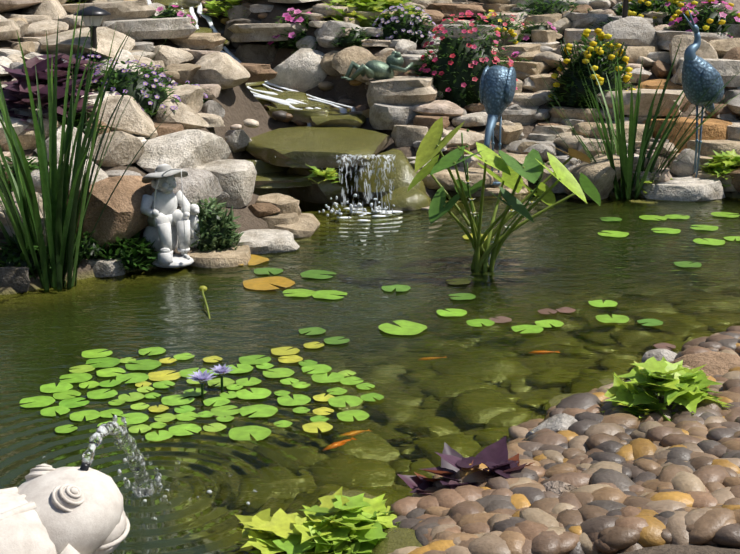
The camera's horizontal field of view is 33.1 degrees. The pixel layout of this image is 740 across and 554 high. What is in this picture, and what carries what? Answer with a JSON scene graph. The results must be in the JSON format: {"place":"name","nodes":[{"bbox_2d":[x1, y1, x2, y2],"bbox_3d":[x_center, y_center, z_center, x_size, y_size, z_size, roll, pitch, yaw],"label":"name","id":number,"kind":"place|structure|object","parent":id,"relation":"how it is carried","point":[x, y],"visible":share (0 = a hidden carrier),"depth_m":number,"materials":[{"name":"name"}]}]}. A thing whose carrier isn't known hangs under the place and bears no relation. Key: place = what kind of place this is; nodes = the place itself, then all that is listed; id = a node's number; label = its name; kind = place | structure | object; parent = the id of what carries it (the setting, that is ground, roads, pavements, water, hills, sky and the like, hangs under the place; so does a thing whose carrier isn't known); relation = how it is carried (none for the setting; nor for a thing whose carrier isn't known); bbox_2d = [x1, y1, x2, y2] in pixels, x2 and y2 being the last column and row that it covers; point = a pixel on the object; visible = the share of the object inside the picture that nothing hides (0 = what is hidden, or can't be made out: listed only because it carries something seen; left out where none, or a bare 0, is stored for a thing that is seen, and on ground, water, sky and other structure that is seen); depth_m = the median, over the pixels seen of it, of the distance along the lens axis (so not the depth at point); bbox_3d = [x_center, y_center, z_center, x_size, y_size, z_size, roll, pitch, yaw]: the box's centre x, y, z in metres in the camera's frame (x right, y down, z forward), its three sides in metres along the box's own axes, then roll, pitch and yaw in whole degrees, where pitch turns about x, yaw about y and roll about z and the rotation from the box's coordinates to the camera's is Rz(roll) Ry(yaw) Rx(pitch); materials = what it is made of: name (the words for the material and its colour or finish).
{"place":"outdoors","nodes":[
{"label":"outdoors","id":0,"kind":"place"},
{"bbox_2d":[0,464,129,553],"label":"fish statue","id":1,"kind":"object","parent":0,"point":[46,509],"visible":1,"depth_m":2.92,"materials":[{"name":"white stone"}]},
{"bbox_2d":[80,463,89,470],"bbox_3d":[-0.710,0.501,3.058,0.054,0.108,0.041,0,15,0],"label":"fountain nozzle","id":2,"kind":"object","parent":1,"relation":"attached to","point":[84,467],"visible":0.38,"depth_m":3.03,"materials":[{"name":"black metal"}]},
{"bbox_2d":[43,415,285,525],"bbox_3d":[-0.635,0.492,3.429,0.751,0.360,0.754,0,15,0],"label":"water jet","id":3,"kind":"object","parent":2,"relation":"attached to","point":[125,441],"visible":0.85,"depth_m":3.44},
{"bbox_2d":[0,189,739,553],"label":"pond water","id":4,"kind":"structure","parent":0,"point":[462,387],"depth_m":5.02,"materials":[{"name":"green liquid"}]},
{"bbox_2d":[0,0,178,289],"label":"iris clump","id":5,"kind":"object","parent":4,"relation":"in","point":[61,215],"visible":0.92,"depth_m":5.75,"materials":[{"name":"green plant"}]},
{"bbox_2d":[97,230,159,270],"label":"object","id":6,"kind":"object","parent":4,"relation":"on","point":[131,253],"visible":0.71,"depth_m":6.05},
{"bbox_2d":[19,212,739,440],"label":"water lily pads","id":7,"kind":"object","parent":4,"relation":"on","point":[163,378],"visible":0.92,"depth_m":4.52,"materials":[{"name":"green plant"}]},
{"bbox_2d":[407,117,600,272],"bbox_3d":[0.654,-0.373,6.022,0.941,0.810,0.651,0,15,0],"label":"arrowhead plant","id":8,"kind":"object","parent":4,"relation":"on","point":[433,144],"visible":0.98,"depth_m":5.96,"materials":[{"name":"green plant"}]},
{"bbox_2d":[519,36,739,198],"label":"iris clump","id":9,"kind":"object","parent":4,"relation":"on","point":[626,163],"visible":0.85,"depth_m":7.88,"materials":[{"name":"green plant"}]},
{"bbox_2d":[635,170,672,193],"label":"plant","id":10,"kind":"object","parent":4,"relation":"on","point":[650,181],"visible":0.15,"depth_m":7.94,"materials":[{"name":"green plant"}]},
{"bbox_2d":[0,0,739,553],"bbox_3d":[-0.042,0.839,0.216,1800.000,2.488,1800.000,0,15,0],"label":"ground","id":11,"kind":"structure","parent":0,"point":[238,104],"depth_m":8.53,"materials":[{"name":"soil"}]},
{"bbox_2d":[0,233,55,277],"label":"shrub","id":12,"kind":"object","parent":11,"relation":"on","point":[14,256],"visible":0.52,"depth_m":5.76,"materials":[{"name":"green plant"}]},
{"bbox_2d":[0,53,97,129],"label":"purple vine","id":13,"kind":"object","parent":11,"relation":"on","point":[16,94],"visible":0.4,"depth_m":6.69,"materials":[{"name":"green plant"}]},
{"bbox_2d":[21,53,104,91],"bbox_3d":[-1.798,-1.160,7.253,0.506,0.292,0.492,0,15,0],"label":"purple vine","id":14,"kind":"object","parent":11,"relation":"on","point":[62,65],"visible":0.27,"depth_m":7.21,"materials":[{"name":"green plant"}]},
{"bbox_2d":[66,0,86,3],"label":"sweet potato vine","id":15,"kind":"object","parent":11,"relation":"on","point":[69,1],"visible":0.1,"depth_m":8.92,"materials":[{"name":"green plant"}]},
{"bbox_2d":[57,108,105,137],"bbox_3d":[-1.595,-0.802,6.761,0.390,0.220,0.325,-5,15,-18],"label":"green tuft","id":16,"kind":"object","parent":11,"relation":"on","point":[77,120],"visible":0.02,"depth_m":6.72,"materials":[{"name":"green plant"}]},
{"bbox_2d":[70,53,111,74],"bbox_3d":[-1.737,-1.298,7.676,0.444,0.181,0.379,0,15,0],"label":"verbena","id":17,"kind":"object","parent":11,"relation":"on","point":[88,57],"visible":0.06,"depth_m":7.62,"materials":[{"name":"purple plant"}]},
{"bbox_2d":[73,6,110,60],"bbox_3d":[-1.695,-1.278,7.689,0.227,0.773,0.227,0,15,0],"label":"path light","id":18,"kind":"object","parent":11,"relation":"on","point":[96,14],"visible":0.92,"depth_m":7.57,"materials":[{"name":"black plastic"}]},
{"bbox_2d":[73,228,113,260],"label":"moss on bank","id":19,"kind":"object","parent":11,"relation":"on","point":[93,249],"visible":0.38,"depth_m":6.02,"materials":[{"name":"green plant"}]},
{"bbox_2d":[141,62,173,88],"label":"flowering plant","id":20,"kind":"object","parent":11,"relation":"on","point":[162,69],"visible":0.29,"depth_m":7.84,"materials":[{"name":"green plant"}]},
{"bbox_2d":[149,4,199,30],"bbox_3d":[-1.435,-1.856,8.964,0.424,0.207,0.370,0,15,0],"label":"petunia","id":21,"kind":"object","parent":11,"relation":"on","point":[170,13],"visible":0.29,"depth_m":8.91,"materials":[{"name":"pink plant"}]},
{"bbox_2d":[292,41,317,53],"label":"green tuft","id":22,"kind":"object","parent":11,"relation":"on","point":[301,46],"visible":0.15,"depth_m":9.75,"materials":[{"name":"green plant"}]},
{"bbox_2d":[234,487,398,553],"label":"sweet potato vine","id":23,"kind":"object","parent":11,"relation":"on","point":[361,521],"visible":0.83,"depth_m":3.15,"materials":[{"name":"green plant"}]},
{"bbox_2d":[331,27,372,47],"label":"green tuft","id":24,"kind":"object","parent":11,"relation":"on","point":[354,38],"visible":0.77,"depth_m":9.54,"materials":[{"name":"green plant"}]},
{"bbox_2d":[0,0,739,495],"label":"bank rocks","id":25,"kind":"object","parent":11,"relation":"on","point":[398,102],"visible":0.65,"depth_m":8.30,"materials":[{"name":"beige stone"}]},
{"bbox_2d":[1,156,38,191],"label":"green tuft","id":26,"kind":"object","parent":25,"relation":"on","point":[32,166],"visible":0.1,"depth_m":6.29,"materials":[{"name":"green plant"}]},
{"bbox_2d":[81,59,180,116],"bbox_3d":[-1.465,-1.130,7.389,0.702,0.337,0.597,0,15,0],"label":"purple verbena","id":27,"kind":"object","parent":25,"relation":"on","point":[149,96],"visible":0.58,"depth_m":7.29,"materials":[{"name":"green plant"}]},
{"bbox_2d":[140,164,200,267],"bbox_3d":[-0.996,-0.312,6.192,0.284,0.512,0.350,0,15,0],"label":"boy fishing statue","id":28,"kind":"object","parent":25,"relation":"on","point":[170,228],"visible":0.98,"depth_m":6.13,"materials":[{"name":"white stone"}]},
{"bbox_2d":[171,80,209,102],"bbox_3d":[-1.176,-1.176,7.913,0.361,0.148,0.305,0,15,0],"label":"purple verbena","id":29,"kind":"object","parent":25,"relation":"on","point":[187,82],"visible":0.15,"depth_m":7.87,"materials":[{"name":"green plant"}]},
{"bbox_2d":[190,197,243,251],"bbox_3d":[-0.818,-0.262,6.372,0.373,0.313,0.312,0,15,0],"label":"sage bush","id":30,"kind":"object","parent":25,"relation":"on","point":[217,233],"visible":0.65,"depth_m":6.31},
{"bbox_2d":[202,0,246,17],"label":"leafy plant","id":31,"kind":"object","parent":25,"relation":"on","point":[217,11],"visible":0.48,"depth_m":10.71,"materials":[{"name":"green plant"}]},
{"bbox_2d":[264,8,318,48],"bbox_3d":[-0.576,-1.976,9.886,0.544,0.316,0.461,0,15,0],"label":"pink petunia","id":32,"kind":"object","parent":25,"relation":"on","point":[292,40],"visible":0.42,"depth_m":9.79,"materials":[{"name":"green plant"}]},
{"bbox_2d":[341,51,413,80],"bbox_3d":[0.043,-1.503,8.902,0.492,0.211,0.310,-5,15,-17],"label":"frog statue","id":33,"kind":"object","parent":25,"relation":"on","point":[377,70],"visible":0.96,"depth_m":8.85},
{"bbox_2d":[408,51,436,76],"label":"flowering plant","id":34,"kind":"object","parent":25,"relation":"on","point":[430,67],"visible":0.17,"depth_m":9.04,"materials":[{"name":"green plant"}]},
{"bbox_2d":[413,10,517,108],"bbox_3d":[0.681,-1.569,8.919,0.790,0.669,0.629,0,15,0],"label":"flowering bush","id":35,"kind":"object","parent":25,"relation":"on","point":[460,64],"visible":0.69,"depth_m":8.78,"materials":[{"name":"green plant"}]},
{"bbox_2d":[468,10,525,42],"bbox_3d":[0.985,-1.965,9.800,0.515,0.271,0.483,10,17,33],"label":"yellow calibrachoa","id":36,"kind":"object","parent":25,"relation":"on","point":[502,22],"visible":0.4,"depth_m":9.73,"materials":[{"name":"green plant"}]},
{"bbox_2d":[479,65,515,185],"bbox_3d":[0.825,-0.978,8.062,0.244,0.768,0.392,0,15,0],"label":"crane statue","id":37,"kind":"object","parent":25,"relation":"on","point":[497,87],"visible":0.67,"depth_m":7.97,"materials":[{"name":"blue metal"}]},
{"bbox_2d":[493,23,520,47],"bbox_3d":[1.035,-1.827,9.570,0.236,0.250,0.210,5,15,19],"label":"yellow marigold","id":38,"kind":"object","parent":25,"relation":"on","point":[509,32],"visible":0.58,"depth_m":9.54,"materials":[{"name":"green plant"}]},
{"bbox_2d":[508,51,530,61],"bbox_3d":[1.113,-1.611,9.333,0.227,0.154,0.190,0,15,0],"label":"petunia","id":39,"kind":"object","parent":25,"relation":"on","point":[514,54],"visible":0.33,"depth_m":9.31,"materials":[{"name":"pink plant"}]},
{"bbox_2d":[517,20,560,41],"bbox_3d":[1.309,-1.940,9.825,0.391,0.177,0.360,0,15,0],"label":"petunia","id":40,"kind":"object","parent":25,"relation":"on","point":[528,30],"visible":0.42,"depth_m":9.77,"materials":[{"name":"green plant"}]},
{"bbox_2d":[511,0,596,15],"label":"greenery","id":41,"kind":"object","parent":25,"relation":"on","point":[539,8],"visible":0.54,"depth_m":10.16,"materials":[{"name":"green plant"}]},
{"bbox_2d":[615,0,680,22],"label":"flowering plant","id":42,"kind":"object","parent":25,"relation":"on","point":[639,7],"visible":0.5,"depth_m":9.96,"materials":[{"name":"green plant"}]},
{"bbox_2d":[652,0,694,25],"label":"flowering plant","id":43,"kind":"object","parent":25,"relation":"on","point":[670,10],"visible":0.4,"depth_m":9.85,"materials":[{"name":"green plant"}]},
{"bbox_2d":[682,8,723,177],"bbox_3d":[2.097,-1.138,7.958,0.309,1.141,0.258,0,15,0],"label":"crane statue","id":44,"kind":"object","parent":25,"relation":"on","point":[700,75],"visible":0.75,"depth_m":7.83,"materials":[{"name":"blue metal"}]},
{"bbox_2d":[699,149,739,186],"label":"sweet potato vine","id":45,"kind":"object","parent":25,"relation":"on","point":[729,160],"visible":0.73,"depth_m":8.00,"materials":[{"name":"green plant"}]},
{"bbox_2d":[321,0,421,26],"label":"sweet potato vine","id":46,"kind":"object","parent":11,"relation":"on","point":[373,5],"visible":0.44,"depth_m":9.85,"materials":[{"name":"green plant"}]},
{"bbox_2d":[368,4,435,44],"bbox_3d":[0.264,-1.968,9.686,0.597,0.312,0.508,0,15,0],"label":"flowering plant","id":47,"kind":"object","parent":11,"relation":"on","point":[406,26],"visible":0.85,"depth_m":9.58,"materials":[{"name":"green plant"}]},
{"bbox_2d":[152,0,678,553],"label":"mossy rocks","id":48,"kind":"object","parent":11,"relation":"on","point":[286,158],"visible":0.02,"depth_m":7.80,"materials":[{"name":"stone"}]},
{"bbox_2d":[147,0,402,220],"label":"waterfall","id":49,"kind":"structure","parent":48,"relation":"on","point":[379,209],"depth_m":7.48,"materials":[{"name":"white liquid"}]},
{"bbox_2d":[303,165,339,182],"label":"sweet potato vine","id":50,"kind":"object","parent":48,"relation":"on","point":[328,173],"visible":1,"depth_m":7.34,"materials":[{"name":"green plant"}]},
{"bbox_2d":[397,436,534,493],"bbox_3d":[0.276,0.558,3.406,0.405,0.182,0.353,0,15,0],"label":"purple-leaved plant","id":51,"kind":"object","parent":11,"relation":"on","point":[494,459],"visible":0.44,"depth_m":3.45,"materials":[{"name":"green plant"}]},
{"bbox_2d":[201,0,739,553],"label":"river pebbles","id":52,"kind":"object","parent":11,"relation":"on","point":[649,480],"visible":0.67,"depth_m":3.25,"materials":[{"name":"brown stone"}]},
{"bbox_2d":[599,356,729,420],"bbox_3d":[0.922,0.372,3.879,0.419,0.218,0.371,0,15,0],"label":"sweet potato vine","id":53,"kind":"object","parent":52,"relation":"on","point":[652,378],"depth_m":3.85,"materials":[{"name":"green plant"}]},
{"bbox_2d":[545,28,635,110],"bbox_3d":[1.569,-1.442,8.779,0.661,0.617,0.556,0,15,0],"label":"yellow marigold","id":54,"kind":"object","parent":11,"relation":"on","point":[569,89],"visible":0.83,"depth_m":8.68,"materials":[{"name":"green plant"}]},
{"bbox_2d":[588,17,618,28],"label":"green trailing plant","id":55,"kind":"object","parent":11,"relation":"on","point":[601,23],"visible":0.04,"depth_m":9.70,"materials":[{"name":"green plant"}]},
{"bbox_2d":[622,0,627,17],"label":"path light","id":56,"kind":"object","parent":11,"relation":"on","point":[625,9],"depth_m":9.76,"materials":[{"name":"black plastic"}]},
{"bbox_2d":[664,0,739,37],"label":"flowering plant","id":57,"kind":"object","parent":11,"relation":"on","point":[715,19],"visible":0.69,"depth_m":9.47,"materials":[{"name":"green plant"}]}
]}

